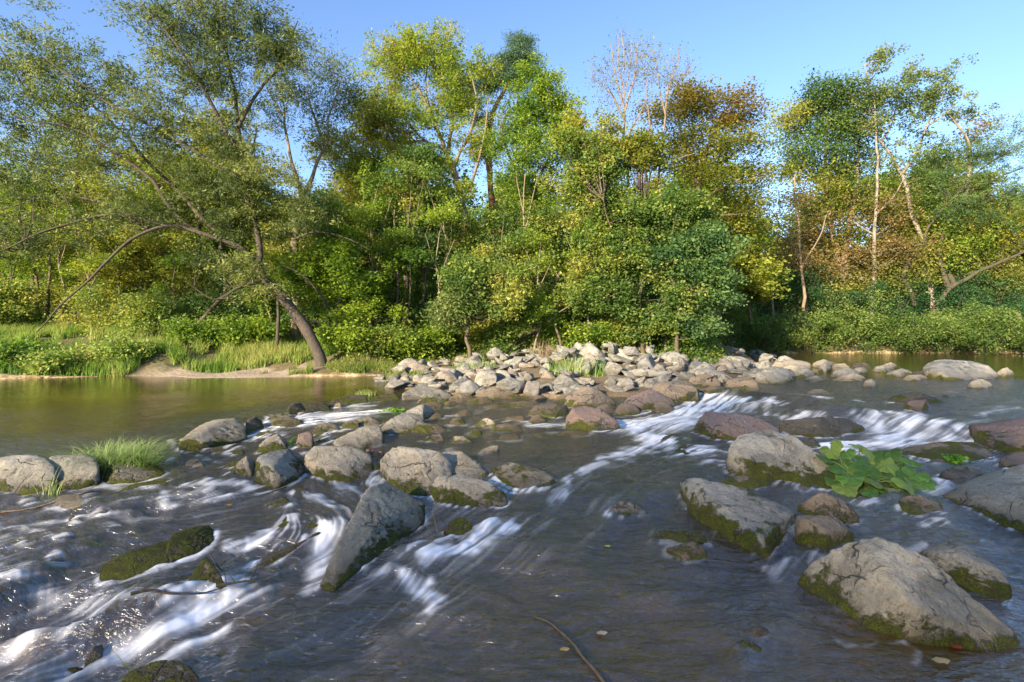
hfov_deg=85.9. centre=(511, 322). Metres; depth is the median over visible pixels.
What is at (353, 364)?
dry grass
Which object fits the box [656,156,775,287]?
woodland tree
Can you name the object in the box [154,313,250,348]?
shrub
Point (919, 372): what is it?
boulder
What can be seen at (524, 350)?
loose rock
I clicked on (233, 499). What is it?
stone
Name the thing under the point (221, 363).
bank grass
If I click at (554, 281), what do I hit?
shrub
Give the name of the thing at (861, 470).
butterbur plant
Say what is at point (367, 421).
stone
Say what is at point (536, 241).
sapling
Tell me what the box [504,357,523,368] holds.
loose rock
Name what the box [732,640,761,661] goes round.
boulder
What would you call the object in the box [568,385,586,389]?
loose rock
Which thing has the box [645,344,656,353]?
loose rock
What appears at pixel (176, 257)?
sapling
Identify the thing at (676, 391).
boulder
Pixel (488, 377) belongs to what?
loose rock
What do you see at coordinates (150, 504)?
stone
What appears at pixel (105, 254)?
woodland tree
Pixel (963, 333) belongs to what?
shrub
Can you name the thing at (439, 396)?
boulder
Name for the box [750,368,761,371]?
loose rock
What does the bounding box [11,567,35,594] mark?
stone
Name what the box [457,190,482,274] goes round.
woodland tree
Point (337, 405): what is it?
boulder
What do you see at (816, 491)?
stone
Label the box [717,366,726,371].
loose rock
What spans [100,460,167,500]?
boulder
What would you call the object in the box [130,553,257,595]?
driftwood
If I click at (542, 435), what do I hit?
stone
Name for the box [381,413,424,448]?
boulder
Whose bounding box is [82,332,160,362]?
shrub
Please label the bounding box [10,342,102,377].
shrub
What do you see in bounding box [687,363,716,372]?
loose rock
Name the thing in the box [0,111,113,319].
tall tree
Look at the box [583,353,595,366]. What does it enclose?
loose rock
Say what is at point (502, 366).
loose rock
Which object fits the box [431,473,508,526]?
boulder
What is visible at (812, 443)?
stone
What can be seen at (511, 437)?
stone
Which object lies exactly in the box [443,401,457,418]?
stone
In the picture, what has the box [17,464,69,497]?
grass tuft
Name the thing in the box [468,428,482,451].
stone
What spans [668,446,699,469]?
stone
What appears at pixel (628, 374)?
loose rock
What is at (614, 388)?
loose rock
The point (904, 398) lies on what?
boulder
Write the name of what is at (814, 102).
tall tree
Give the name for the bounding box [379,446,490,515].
boulder
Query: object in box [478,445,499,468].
boulder
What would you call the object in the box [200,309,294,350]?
shrub
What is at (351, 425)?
boulder
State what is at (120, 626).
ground
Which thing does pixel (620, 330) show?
shrub
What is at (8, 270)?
woodland tree
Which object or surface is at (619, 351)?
loose rock
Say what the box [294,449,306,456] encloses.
stone
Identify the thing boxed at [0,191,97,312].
woodland tree
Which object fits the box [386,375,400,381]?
loose rock
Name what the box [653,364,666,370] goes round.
loose rock
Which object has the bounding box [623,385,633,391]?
loose rock
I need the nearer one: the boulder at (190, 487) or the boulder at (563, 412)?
the boulder at (190, 487)
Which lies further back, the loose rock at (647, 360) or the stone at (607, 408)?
the loose rock at (647, 360)
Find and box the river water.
[0,353,1023,681]
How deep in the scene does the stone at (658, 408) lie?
10.66 m
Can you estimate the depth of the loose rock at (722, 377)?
14.35 m
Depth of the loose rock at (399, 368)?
16.85 m
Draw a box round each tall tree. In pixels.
[0,71,177,323]
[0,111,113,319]
[753,65,911,311]
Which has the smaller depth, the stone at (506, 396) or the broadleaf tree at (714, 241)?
the stone at (506, 396)
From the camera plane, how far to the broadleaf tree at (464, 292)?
18.15 m
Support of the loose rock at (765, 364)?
on the ground at (120, 626)
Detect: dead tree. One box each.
[583,18,665,346]
[631,34,701,348]
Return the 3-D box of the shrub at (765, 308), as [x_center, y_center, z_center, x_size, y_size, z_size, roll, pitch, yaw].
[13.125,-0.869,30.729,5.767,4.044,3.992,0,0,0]
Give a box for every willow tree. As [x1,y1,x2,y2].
[0,0,369,366]
[888,109,1023,320]
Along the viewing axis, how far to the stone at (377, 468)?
6.55 m
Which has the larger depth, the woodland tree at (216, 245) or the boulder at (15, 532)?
the woodland tree at (216, 245)
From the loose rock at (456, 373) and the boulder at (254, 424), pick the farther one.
the loose rock at (456, 373)
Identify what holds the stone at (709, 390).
on the ground at (120, 626)
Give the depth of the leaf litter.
7.16 m
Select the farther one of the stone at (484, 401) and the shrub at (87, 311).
the shrub at (87, 311)
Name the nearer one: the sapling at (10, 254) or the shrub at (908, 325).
the sapling at (10, 254)
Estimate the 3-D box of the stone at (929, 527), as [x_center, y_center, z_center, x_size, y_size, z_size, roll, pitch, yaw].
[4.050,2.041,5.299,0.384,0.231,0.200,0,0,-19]
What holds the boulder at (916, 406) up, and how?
on the ground at (120, 626)
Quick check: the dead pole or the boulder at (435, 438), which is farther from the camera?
the dead pole
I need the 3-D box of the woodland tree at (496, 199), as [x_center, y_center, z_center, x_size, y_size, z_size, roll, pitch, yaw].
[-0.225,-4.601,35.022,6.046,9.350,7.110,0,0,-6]
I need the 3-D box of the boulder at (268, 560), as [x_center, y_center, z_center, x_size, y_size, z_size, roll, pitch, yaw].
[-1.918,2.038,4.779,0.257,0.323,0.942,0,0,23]
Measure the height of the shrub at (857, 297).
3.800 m
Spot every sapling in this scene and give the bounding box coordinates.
[0,207,42,282]
[22,178,92,318]
[53,218,128,325]
[76,202,150,298]
[133,251,197,302]
[243,241,294,320]
[280,279,334,340]
[335,199,419,323]
[343,157,400,328]
[377,146,450,328]
[394,196,462,358]
[416,142,482,347]
[473,204,532,348]
[493,122,553,342]
[509,224,569,353]
[535,157,596,335]
[561,216,610,345]
[585,205,650,348]
[705,223,743,350]
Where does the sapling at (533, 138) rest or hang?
on the ground at (120, 626)
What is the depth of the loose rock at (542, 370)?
14.79 m
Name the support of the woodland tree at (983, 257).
on the ground at (120, 626)
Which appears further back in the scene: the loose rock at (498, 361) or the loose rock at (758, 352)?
the loose rock at (758, 352)
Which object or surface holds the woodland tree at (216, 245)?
on the ground at (120, 626)
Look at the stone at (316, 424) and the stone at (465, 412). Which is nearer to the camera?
the stone at (316, 424)
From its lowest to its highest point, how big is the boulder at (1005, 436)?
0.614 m
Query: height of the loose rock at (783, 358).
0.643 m
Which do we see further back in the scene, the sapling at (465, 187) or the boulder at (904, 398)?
the sapling at (465, 187)
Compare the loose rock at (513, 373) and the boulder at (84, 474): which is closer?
the boulder at (84, 474)
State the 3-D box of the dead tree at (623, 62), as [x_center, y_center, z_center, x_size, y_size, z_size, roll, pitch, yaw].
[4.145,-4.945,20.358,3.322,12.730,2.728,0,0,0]
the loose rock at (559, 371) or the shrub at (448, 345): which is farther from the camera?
the shrub at (448, 345)
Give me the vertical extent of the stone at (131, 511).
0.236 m
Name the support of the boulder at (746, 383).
on the ground at (120, 626)
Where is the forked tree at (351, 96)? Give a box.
[237,2,384,342]
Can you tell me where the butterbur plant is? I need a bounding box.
[815,439,940,502]
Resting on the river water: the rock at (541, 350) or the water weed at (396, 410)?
the water weed at (396, 410)
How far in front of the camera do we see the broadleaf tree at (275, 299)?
29.54 m
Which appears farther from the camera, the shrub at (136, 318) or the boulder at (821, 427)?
the shrub at (136, 318)
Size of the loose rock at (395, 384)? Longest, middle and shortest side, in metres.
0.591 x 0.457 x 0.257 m
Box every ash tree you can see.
[283,70,428,325]
[336,15,516,234]
[472,48,587,330]
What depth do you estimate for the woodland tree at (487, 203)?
38.95 m
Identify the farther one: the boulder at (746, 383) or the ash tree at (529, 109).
the ash tree at (529, 109)
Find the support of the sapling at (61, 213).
on the ground at (120, 626)
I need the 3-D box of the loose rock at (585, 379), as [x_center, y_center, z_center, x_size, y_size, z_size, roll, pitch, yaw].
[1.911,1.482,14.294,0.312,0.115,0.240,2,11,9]
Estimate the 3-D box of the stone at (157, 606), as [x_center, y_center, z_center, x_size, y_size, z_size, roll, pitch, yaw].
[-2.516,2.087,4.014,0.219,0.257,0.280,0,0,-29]
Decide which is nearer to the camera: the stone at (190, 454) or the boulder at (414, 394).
the stone at (190, 454)
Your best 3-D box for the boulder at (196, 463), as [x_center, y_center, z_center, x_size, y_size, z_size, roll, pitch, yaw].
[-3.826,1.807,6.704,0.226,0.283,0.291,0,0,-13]
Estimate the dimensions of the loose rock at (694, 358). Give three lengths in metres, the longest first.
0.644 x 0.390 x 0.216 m
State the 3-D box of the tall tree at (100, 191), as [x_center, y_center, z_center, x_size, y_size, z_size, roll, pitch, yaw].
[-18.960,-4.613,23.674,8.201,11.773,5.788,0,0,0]
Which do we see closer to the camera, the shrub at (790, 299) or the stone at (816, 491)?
the stone at (816, 491)
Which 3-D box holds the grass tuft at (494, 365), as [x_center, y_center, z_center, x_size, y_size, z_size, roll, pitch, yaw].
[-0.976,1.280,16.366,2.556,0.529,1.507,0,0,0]
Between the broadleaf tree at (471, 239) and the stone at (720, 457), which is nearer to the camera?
the stone at (720, 457)
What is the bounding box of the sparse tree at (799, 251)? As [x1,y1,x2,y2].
[747,174,829,339]
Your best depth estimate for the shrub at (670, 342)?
20.05 m
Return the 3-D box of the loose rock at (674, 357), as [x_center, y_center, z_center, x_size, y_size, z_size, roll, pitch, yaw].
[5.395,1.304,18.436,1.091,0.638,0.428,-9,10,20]
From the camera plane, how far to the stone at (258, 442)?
8.17 m
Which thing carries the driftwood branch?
on the boulder at (700, 381)
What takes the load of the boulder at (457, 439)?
in the river water
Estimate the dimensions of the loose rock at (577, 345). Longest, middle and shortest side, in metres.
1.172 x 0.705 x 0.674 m
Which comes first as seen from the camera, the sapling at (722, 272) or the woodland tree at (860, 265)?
the sapling at (722, 272)
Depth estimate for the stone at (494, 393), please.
12.33 m
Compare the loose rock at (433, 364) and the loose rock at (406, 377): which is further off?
the loose rock at (433, 364)
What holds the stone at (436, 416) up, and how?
on the ground at (120, 626)
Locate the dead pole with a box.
[275,300,279,348]
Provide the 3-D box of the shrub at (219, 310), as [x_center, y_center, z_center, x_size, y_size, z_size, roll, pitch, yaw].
[-10.858,-0.510,21.616,4.052,3.452,4.321,0,0,35]
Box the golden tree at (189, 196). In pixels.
[116,87,303,305]
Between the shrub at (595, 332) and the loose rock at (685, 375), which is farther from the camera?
the shrub at (595, 332)
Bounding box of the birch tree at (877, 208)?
[826,74,963,319]
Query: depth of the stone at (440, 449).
7.59 m
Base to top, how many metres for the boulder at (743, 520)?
0.609 m
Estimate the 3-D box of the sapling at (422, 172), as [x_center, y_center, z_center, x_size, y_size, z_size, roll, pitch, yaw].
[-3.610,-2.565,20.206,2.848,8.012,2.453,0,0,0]
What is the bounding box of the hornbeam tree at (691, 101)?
[618,72,794,342]
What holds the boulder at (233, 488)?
on the ground at (120, 626)
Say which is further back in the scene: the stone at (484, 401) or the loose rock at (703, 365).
the loose rock at (703, 365)
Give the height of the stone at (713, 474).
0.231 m
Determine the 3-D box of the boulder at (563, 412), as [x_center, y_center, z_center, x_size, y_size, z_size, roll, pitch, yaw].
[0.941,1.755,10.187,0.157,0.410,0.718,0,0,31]
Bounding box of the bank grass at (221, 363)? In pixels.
[0,320,336,376]
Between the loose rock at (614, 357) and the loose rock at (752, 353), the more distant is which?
the loose rock at (752, 353)
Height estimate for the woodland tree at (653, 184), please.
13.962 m
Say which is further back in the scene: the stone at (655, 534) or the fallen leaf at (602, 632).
the stone at (655, 534)
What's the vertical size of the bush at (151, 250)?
5.849 m
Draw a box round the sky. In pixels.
[0,0,1023,251]
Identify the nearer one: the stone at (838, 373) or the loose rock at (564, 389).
the loose rock at (564, 389)
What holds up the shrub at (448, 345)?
on the ground at (120, 626)
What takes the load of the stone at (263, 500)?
on the ground at (120, 626)
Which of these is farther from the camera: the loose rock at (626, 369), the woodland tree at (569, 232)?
the woodland tree at (569, 232)
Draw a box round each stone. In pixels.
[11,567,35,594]
[20,495,40,525]
[47,555,66,584]
[67,514,85,545]
[67,667,84,675]
[77,542,101,572]
[93,507,114,536]
[100,526,129,555]
[115,497,146,523]
[143,491,167,515]
[148,595,182,620]
[157,458,179,481]
[157,500,178,527]
[183,451,216,470]
[193,497,226,525]
[197,446,230,467]
[215,478,242,483]
[217,496,246,523]
[222,461,238,476]
[222,542,249,568]
[225,446,244,464]
[243,486,276,512]
[253,430,290,451]
[265,413,291,430]
[266,497,293,526]
[268,417,305,439]
[291,486,309,514]
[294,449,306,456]
[309,418,328,432]
[312,427,329,444]
[315,422,343,440]
[316,439,333,445]
[357,416,380,426]
[357,484,373,503]
[362,475,382,484]
[373,463,380,478]
[420,402,443,416]
[429,412,443,427]
[431,448,449,452]
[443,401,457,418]
[448,393,474,409]
[448,417,466,438]
[457,409,472,428]
[466,397,493,414]
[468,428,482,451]
[474,387,504,403]
[480,404,508,419]
[490,423,523,444]
[497,434,520,456]
[500,390,520,404]
[505,401,534,417]
[517,391,547,402]
[529,414,546,435]
[529,431,559,448]
[532,395,547,404]
[554,392,571,407]
[558,429,591,449]
[564,473,613,486]
[596,403,614,417]
[614,403,640,424]
[649,402,674,423]
[652,528,673,544]
[658,434,685,456]
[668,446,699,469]
[696,447,715,467]
[699,386,721,403]
[703,462,725,482]
[712,452,726,465]
[769,559,789,579]
[770,482,787,502]
[783,363,805,373]
[795,368,818,385]
[795,483,813,509]
[801,556,819,572]
[802,376,826,389]
[802,438,820,454]
[806,389,831,403]
[811,359,832,373]
[813,488,823,494]
[818,364,830,378]
[827,368,860,384]
[832,372,865,389]
[852,497,881,521]
[854,367,868,379]
[862,379,877,396]
[868,365,894,379]
[883,368,911,384]
[884,362,897,368]
[901,375,927,388]
[919,521,949,543]
[932,390,967,406]
[965,379,992,397]
[996,367,1014,385]
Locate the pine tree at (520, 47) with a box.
[465,28,546,305]
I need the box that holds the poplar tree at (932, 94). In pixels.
[842,42,1005,309]
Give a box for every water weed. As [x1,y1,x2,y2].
[377,407,405,415]
[941,454,972,466]
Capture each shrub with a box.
[0,271,79,325]
[0,286,56,326]
[0,334,53,367]
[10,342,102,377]
[23,265,132,325]
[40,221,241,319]
[44,279,149,337]
[78,287,201,337]
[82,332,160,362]
[114,258,233,322]
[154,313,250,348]
[169,269,284,328]
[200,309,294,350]
[246,274,337,340]
[303,304,387,357]
[309,278,413,331]
[339,320,422,358]
[348,262,442,326]
[369,322,455,362]
[385,315,464,359]
[391,292,479,345]
[409,256,508,324]
[446,319,523,352]
[476,314,537,360]
[479,279,574,329]
[489,259,627,327]
[527,316,633,349]
[559,301,649,326]
[573,313,658,351]
[586,273,697,318]
[647,328,727,363]
[657,292,734,328]
[692,297,764,353]
[700,324,736,345]
[725,302,766,339]
[726,272,798,333]
[728,310,803,354]
[764,260,861,330]
[766,300,862,353]
[799,278,899,327]
[808,300,895,353]
[851,277,955,327]
[856,287,955,353]
[887,306,1007,355]
[907,278,1009,326]
[939,298,1023,356]
[949,266,1023,339]
[985,311,1023,351]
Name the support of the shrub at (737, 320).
on the ground at (120, 626)
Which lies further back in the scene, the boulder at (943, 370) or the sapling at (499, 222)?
the sapling at (499, 222)
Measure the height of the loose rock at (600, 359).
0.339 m
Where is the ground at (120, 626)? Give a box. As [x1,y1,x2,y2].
[0,318,1023,681]
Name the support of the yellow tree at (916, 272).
on the ground at (120, 626)
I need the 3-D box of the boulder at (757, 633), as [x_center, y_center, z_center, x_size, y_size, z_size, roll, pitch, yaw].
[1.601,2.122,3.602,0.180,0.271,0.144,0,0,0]
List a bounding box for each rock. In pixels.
[374,376,384,379]
[385,379,404,390]
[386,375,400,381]
[391,365,407,371]
[398,358,418,365]
[400,374,410,380]
[401,363,431,372]
[413,374,422,380]
[417,376,437,382]
[418,359,426,364]
[421,369,431,374]
[427,360,438,369]
[428,383,443,389]
[435,370,457,381]
[436,367,449,370]
[449,384,459,390]
[450,368,462,378]
[455,355,464,360]
[456,364,469,373]
[459,380,479,394]
[464,369,476,377]
[465,355,481,362]
[467,359,484,367]
[472,365,483,369]
[474,370,496,386]
[483,366,493,369]
[486,347,502,359]
[494,357,503,363]
[495,364,511,369]
[495,370,510,380]
[496,377,525,393]
[499,354,507,360]
[503,385,517,390]
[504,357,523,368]
[509,371,517,376]
[516,377,524,382]
[519,362,535,367]
[521,349,533,354]
[523,373,533,380]
[523,381,539,395]
[525,337,561,356]
[528,360,538,364]
[539,367,548,374]
[540,357,548,367]
[540,362,551,369]
[541,371,554,378]
[544,383,553,390]
[548,390,560,394]
[549,354,566,360]
[552,366,569,373]
[552,373,579,386]
[553,384,574,393]
[557,345,576,356]
[560,350,568,357]
[565,371,574,377]
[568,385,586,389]
[570,357,582,362]
[574,342,582,355]
[574,358,590,374]
[574,378,589,385]
[579,342,605,357]
[580,377,590,380]
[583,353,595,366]
[587,380,595,385]
[590,363,605,372]
[595,356,606,364]
[602,343,616,350]
[603,361,622,375]
[603,385,622,391]
[604,377,615,384]
[608,342,615,353]
[608,353,633,362]
[615,348,637,360]
[616,378,634,387]
[620,368,632,373]
[621,371,640,378]
[623,346,639,356]
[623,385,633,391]
[624,369,672,376]
[625,364,635,368]
[633,381,644,386]
[635,376,645,382]
[636,353,658,360]
[636,354,654,368]
[644,378,657,388]
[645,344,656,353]
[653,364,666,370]
[653,374,671,380]
[658,351,689,364]
[666,364,684,371]
[667,368,678,376]
[679,371,694,379]
[680,358,688,368]
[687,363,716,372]
[690,361,702,368]
[691,356,703,362]
[694,368,731,382]
[716,361,734,368]
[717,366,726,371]
[726,369,747,374]
[730,360,742,367]
[732,348,744,352]
[732,356,755,368]
[740,360,750,367]
[742,371,757,378]
[749,350,757,355]
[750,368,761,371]
[755,349,764,355]
[755,360,772,369]
[759,353,773,360]
[778,355,793,360]
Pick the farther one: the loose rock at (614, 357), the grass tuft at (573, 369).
the loose rock at (614, 357)
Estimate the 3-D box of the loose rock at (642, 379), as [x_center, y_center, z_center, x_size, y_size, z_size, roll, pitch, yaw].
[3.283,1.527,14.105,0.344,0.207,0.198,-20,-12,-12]
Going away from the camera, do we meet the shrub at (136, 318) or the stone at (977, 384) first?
the stone at (977, 384)
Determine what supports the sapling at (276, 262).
on the ground at (120, 626)
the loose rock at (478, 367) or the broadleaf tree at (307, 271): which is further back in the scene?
the broadleaf tree at (307, 271)
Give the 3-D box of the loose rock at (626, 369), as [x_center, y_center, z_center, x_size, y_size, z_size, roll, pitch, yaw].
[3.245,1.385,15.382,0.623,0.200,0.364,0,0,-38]
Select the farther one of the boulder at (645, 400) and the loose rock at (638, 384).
the loose rock at (638, 384)
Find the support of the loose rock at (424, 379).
on the ground at (120, 626)
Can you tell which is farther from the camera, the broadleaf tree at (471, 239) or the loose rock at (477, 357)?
the broadleaf tree at (471, 239)
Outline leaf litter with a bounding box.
[365,447,385,455]
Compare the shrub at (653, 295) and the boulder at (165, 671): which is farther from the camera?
the shrub at (653, 295)
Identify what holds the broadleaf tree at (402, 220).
on the ground at (120, 626)
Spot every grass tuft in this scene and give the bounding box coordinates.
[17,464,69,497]
[23,431,212,477]
[114,652,146,679]
[351,389,375,395]
[447,357,512,369]
[539,353,610,376]
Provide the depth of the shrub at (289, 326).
24.20 m
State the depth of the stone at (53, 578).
4.36 m
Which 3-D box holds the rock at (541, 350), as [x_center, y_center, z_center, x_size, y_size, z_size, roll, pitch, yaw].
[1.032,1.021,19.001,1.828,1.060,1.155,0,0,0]
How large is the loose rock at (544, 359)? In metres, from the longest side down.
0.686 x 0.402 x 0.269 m
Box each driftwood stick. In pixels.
[0,489,92,512]
[534,616,606,681]
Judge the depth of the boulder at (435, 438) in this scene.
8.00 m
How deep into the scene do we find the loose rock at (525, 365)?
16.13 m
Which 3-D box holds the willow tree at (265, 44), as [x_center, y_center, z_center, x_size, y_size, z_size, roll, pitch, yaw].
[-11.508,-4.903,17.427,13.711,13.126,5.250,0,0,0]
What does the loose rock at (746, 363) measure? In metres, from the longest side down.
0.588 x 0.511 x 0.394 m
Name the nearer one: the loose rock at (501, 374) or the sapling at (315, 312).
the loose rock at (501, 374)
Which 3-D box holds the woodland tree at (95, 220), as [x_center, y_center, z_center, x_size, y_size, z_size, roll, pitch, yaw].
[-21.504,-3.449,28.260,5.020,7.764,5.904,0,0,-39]
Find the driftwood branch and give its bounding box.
[707,368,729,378]
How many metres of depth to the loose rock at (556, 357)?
17.51 m
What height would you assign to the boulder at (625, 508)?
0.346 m
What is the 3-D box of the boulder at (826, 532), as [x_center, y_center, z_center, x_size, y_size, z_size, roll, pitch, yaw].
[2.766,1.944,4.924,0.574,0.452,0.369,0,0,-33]
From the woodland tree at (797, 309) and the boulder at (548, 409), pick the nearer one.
the boulder at (548, 409)
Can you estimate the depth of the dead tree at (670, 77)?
20.44 m
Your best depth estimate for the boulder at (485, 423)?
9.07 m
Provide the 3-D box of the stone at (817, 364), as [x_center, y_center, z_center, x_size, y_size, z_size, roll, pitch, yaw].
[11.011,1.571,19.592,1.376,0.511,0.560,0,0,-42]
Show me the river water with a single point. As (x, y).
(70, 389)
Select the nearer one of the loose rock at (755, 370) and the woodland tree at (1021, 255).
the loose rock at (755, 370)
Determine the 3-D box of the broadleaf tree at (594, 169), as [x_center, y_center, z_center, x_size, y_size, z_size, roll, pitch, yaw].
[4.273,-3.280,19.980,7.009,9.566,3.882,0,0,0]
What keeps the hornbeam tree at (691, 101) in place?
on the ground at (120, 626)
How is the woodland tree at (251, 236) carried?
on the ground at (120, 626)
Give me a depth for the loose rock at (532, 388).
12.44 m
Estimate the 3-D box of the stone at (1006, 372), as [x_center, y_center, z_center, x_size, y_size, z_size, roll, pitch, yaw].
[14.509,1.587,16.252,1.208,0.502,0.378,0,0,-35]
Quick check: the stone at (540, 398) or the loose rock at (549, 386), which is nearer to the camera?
the stone at (540, 398)
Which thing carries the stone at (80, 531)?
on the ground at (120, 626)
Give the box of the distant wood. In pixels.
[0,235,1023,319]
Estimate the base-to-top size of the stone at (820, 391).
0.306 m
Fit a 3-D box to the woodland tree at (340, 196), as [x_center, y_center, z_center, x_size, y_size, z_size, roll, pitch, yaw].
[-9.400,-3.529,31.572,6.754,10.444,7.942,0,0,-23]
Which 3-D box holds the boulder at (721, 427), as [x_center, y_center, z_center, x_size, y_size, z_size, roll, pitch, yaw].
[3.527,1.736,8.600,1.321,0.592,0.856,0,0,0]
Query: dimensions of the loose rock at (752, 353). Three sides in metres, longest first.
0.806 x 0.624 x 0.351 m
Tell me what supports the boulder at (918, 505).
on the ground at (120, 626)
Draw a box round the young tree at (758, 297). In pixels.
[721,217,786,346]
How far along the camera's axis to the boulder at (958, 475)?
6.47 m
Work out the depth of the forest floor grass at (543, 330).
20.85 m
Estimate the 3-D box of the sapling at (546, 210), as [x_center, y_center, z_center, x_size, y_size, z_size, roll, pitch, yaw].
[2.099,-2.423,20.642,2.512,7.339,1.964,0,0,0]
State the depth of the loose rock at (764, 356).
22.66 m
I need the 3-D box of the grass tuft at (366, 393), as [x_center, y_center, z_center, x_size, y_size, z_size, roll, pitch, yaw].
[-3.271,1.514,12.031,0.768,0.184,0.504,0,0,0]
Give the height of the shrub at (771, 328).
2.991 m
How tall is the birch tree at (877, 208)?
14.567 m
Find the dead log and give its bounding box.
[197,294,224,323]
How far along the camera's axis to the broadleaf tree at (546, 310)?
19.26 m
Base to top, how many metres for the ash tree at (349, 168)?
12.039 m
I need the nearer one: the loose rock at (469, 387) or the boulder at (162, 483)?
the boulder at (162, 483)
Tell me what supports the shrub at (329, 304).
on the ground at (120, 626)
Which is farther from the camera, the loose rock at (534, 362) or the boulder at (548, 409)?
the loose rock at (534, 362)
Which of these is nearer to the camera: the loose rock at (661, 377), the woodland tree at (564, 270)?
the loose rock at (661, 377)
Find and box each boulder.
[0,454,56,515]
[0,529,32,536]
[0,532,54,570]
[0,571,24,606]
[39,493,99,531]
[49,453,104,505]
[55,535,75,565]
[84,644,103,669]
[98,525,220,600]
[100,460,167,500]
[119,479,177,503]
[121,660,198,681]
[178,418,248,468]
[181,478,216,504]
[183,557,229,606]
[184,458,204,482]
[214,479,249,498]
[222,456,255,487]
[244,532,319,586]
[245,416,263,445]
[255,449,305,500]
[257,433,287,456]
[265,517,321,555]
[286,403,305,419]
[296,432,313,451]
[302,402,333,423]
[304,446,373,500]
[319,482,425,599]
[328,519,347,553]
[329,394,367,413]
[333,425,383,459]
[334,403,341,418]
[341,420,359,434]
[367,392,400,413]
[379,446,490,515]
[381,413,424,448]
[400,386,437,409]
[405,404,433,422]
[412,423,448,445]
[416,390,451,405]
[421,433,444,448]
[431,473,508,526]
[443,517,472,551]
[450,436,471,456]
[452,376,471,385]
[473,418,495,440]
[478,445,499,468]
[492,462,557,510]
[501,415,525,432]
[528,401,560,428]
[554,405,568,430]
[564,386,615,411]
[565,406,619,444]
[603,501,650,536]
[625,389,675,419]
[651,531,728,561]
[652,380,699,409]
[665,541,708,575]
[678,477,795,568]
[684,391,699,412]
[689,373,720,387]
[691,411,779,453]
[722,476,771,499]
[725,376,761,398]
[725,430,828,502]
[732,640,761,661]
[746,625,770,647]
[755,366,796,389]
[772,360,811,369]
[779,417,865,447]
[779,470,918,509]
[793,515,854,561]
[793,537,1021,657]
[795,492,859,537]
[831,363,849,368]
[850,362,872,368]
[887,391,945,413]
[890,495,945,534]
[901,399,931,422]
[901,441,993,474]
[912,370,922,374]
[919,541,1013,613]
[922,359,998,387]
[935,466,987,498]
[942,464,1023,550]
[964,418,1023,463]
[997,452,1023,470]
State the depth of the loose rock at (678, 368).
15.93 m
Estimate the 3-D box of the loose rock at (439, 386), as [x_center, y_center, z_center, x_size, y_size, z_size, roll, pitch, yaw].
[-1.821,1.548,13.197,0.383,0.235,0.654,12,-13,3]
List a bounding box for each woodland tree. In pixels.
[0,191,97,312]
[0,239,34,280]
[38,181,148,280]
[48,181,157,321]
[110,142,197,290]
[131,154,265,308]
[177,150,278,309]
[183,171,307,297]
[249,196,356,303]
[303,168,399,302]
[343,129,483,320]
[400,182,458,316]
[429,181,476,294]
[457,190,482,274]
[470,175,550,262]
[475,182,547,257]
[494,188,570,279]
[547,180,649,282]
[549,188,570,286]
[550,176,626,259]
[623,184,690,306]
[637,170,679,301]
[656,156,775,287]
[677,185,800,342]
[691,157,792,300]
[757,237,816,317]
[764,201,851,319]
[785,171,882,317]
[795,283,826,314]
[845,167,908,315]
[846,175,945,269]
[849,194,966,307]
[864,149,1023,307]
[904,151,1021,277]
[919,167,1023,318]
[919,256,985,316]
[939,183,1022,296]
[993,215,1023,271]
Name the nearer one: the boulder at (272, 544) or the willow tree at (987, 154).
the boulder at (272, 544)
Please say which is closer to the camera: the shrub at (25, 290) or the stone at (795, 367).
the stone at (795, 367)
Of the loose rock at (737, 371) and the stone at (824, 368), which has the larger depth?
the stone at (824, 368)
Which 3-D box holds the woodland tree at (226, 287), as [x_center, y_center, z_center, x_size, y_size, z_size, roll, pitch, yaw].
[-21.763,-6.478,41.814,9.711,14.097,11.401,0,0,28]
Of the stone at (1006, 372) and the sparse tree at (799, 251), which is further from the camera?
the sparse tree at (799, 251)
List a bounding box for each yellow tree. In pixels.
[809,162,971,325]
[893,113,1023,312]
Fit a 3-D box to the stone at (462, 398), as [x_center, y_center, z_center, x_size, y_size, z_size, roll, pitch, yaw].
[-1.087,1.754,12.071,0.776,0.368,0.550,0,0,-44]
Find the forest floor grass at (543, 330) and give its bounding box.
[296,318,733,362]
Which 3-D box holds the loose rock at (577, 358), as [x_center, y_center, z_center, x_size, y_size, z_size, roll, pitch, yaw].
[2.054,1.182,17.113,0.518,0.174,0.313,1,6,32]
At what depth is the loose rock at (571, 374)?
14.38 m
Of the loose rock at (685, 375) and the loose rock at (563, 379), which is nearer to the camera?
the loose rock at (563, 379)
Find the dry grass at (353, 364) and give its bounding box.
[259,348,436,379]
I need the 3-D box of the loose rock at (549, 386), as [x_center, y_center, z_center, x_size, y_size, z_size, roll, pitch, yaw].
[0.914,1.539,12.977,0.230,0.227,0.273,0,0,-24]
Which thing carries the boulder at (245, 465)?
on the ground at (120, 626)
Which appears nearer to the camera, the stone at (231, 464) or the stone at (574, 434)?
the stone at (231, 464)
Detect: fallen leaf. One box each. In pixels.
[597,630,607,634]
[932,657,949,663]
[950,644,961,648]
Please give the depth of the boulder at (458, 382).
13.52 m
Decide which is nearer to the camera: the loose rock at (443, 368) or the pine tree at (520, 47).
the loose rock at (443, 368)
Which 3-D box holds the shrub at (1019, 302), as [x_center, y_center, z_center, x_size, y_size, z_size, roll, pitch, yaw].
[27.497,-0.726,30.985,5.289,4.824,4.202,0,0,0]
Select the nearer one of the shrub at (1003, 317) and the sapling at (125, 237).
the sapling at (125, 237)
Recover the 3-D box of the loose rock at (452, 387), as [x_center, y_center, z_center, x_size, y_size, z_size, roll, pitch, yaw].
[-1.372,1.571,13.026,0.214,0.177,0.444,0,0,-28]
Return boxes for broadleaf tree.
[222,265,334,323]
[268,227,416,352]
[283,183,422,326]
[349,136,482,314]
[419,248,537,357]
[434,194,579,332]
[507,255,628,345]
[534,95,727,352]
[639,218,754,350]
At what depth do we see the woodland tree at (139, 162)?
34.05 m

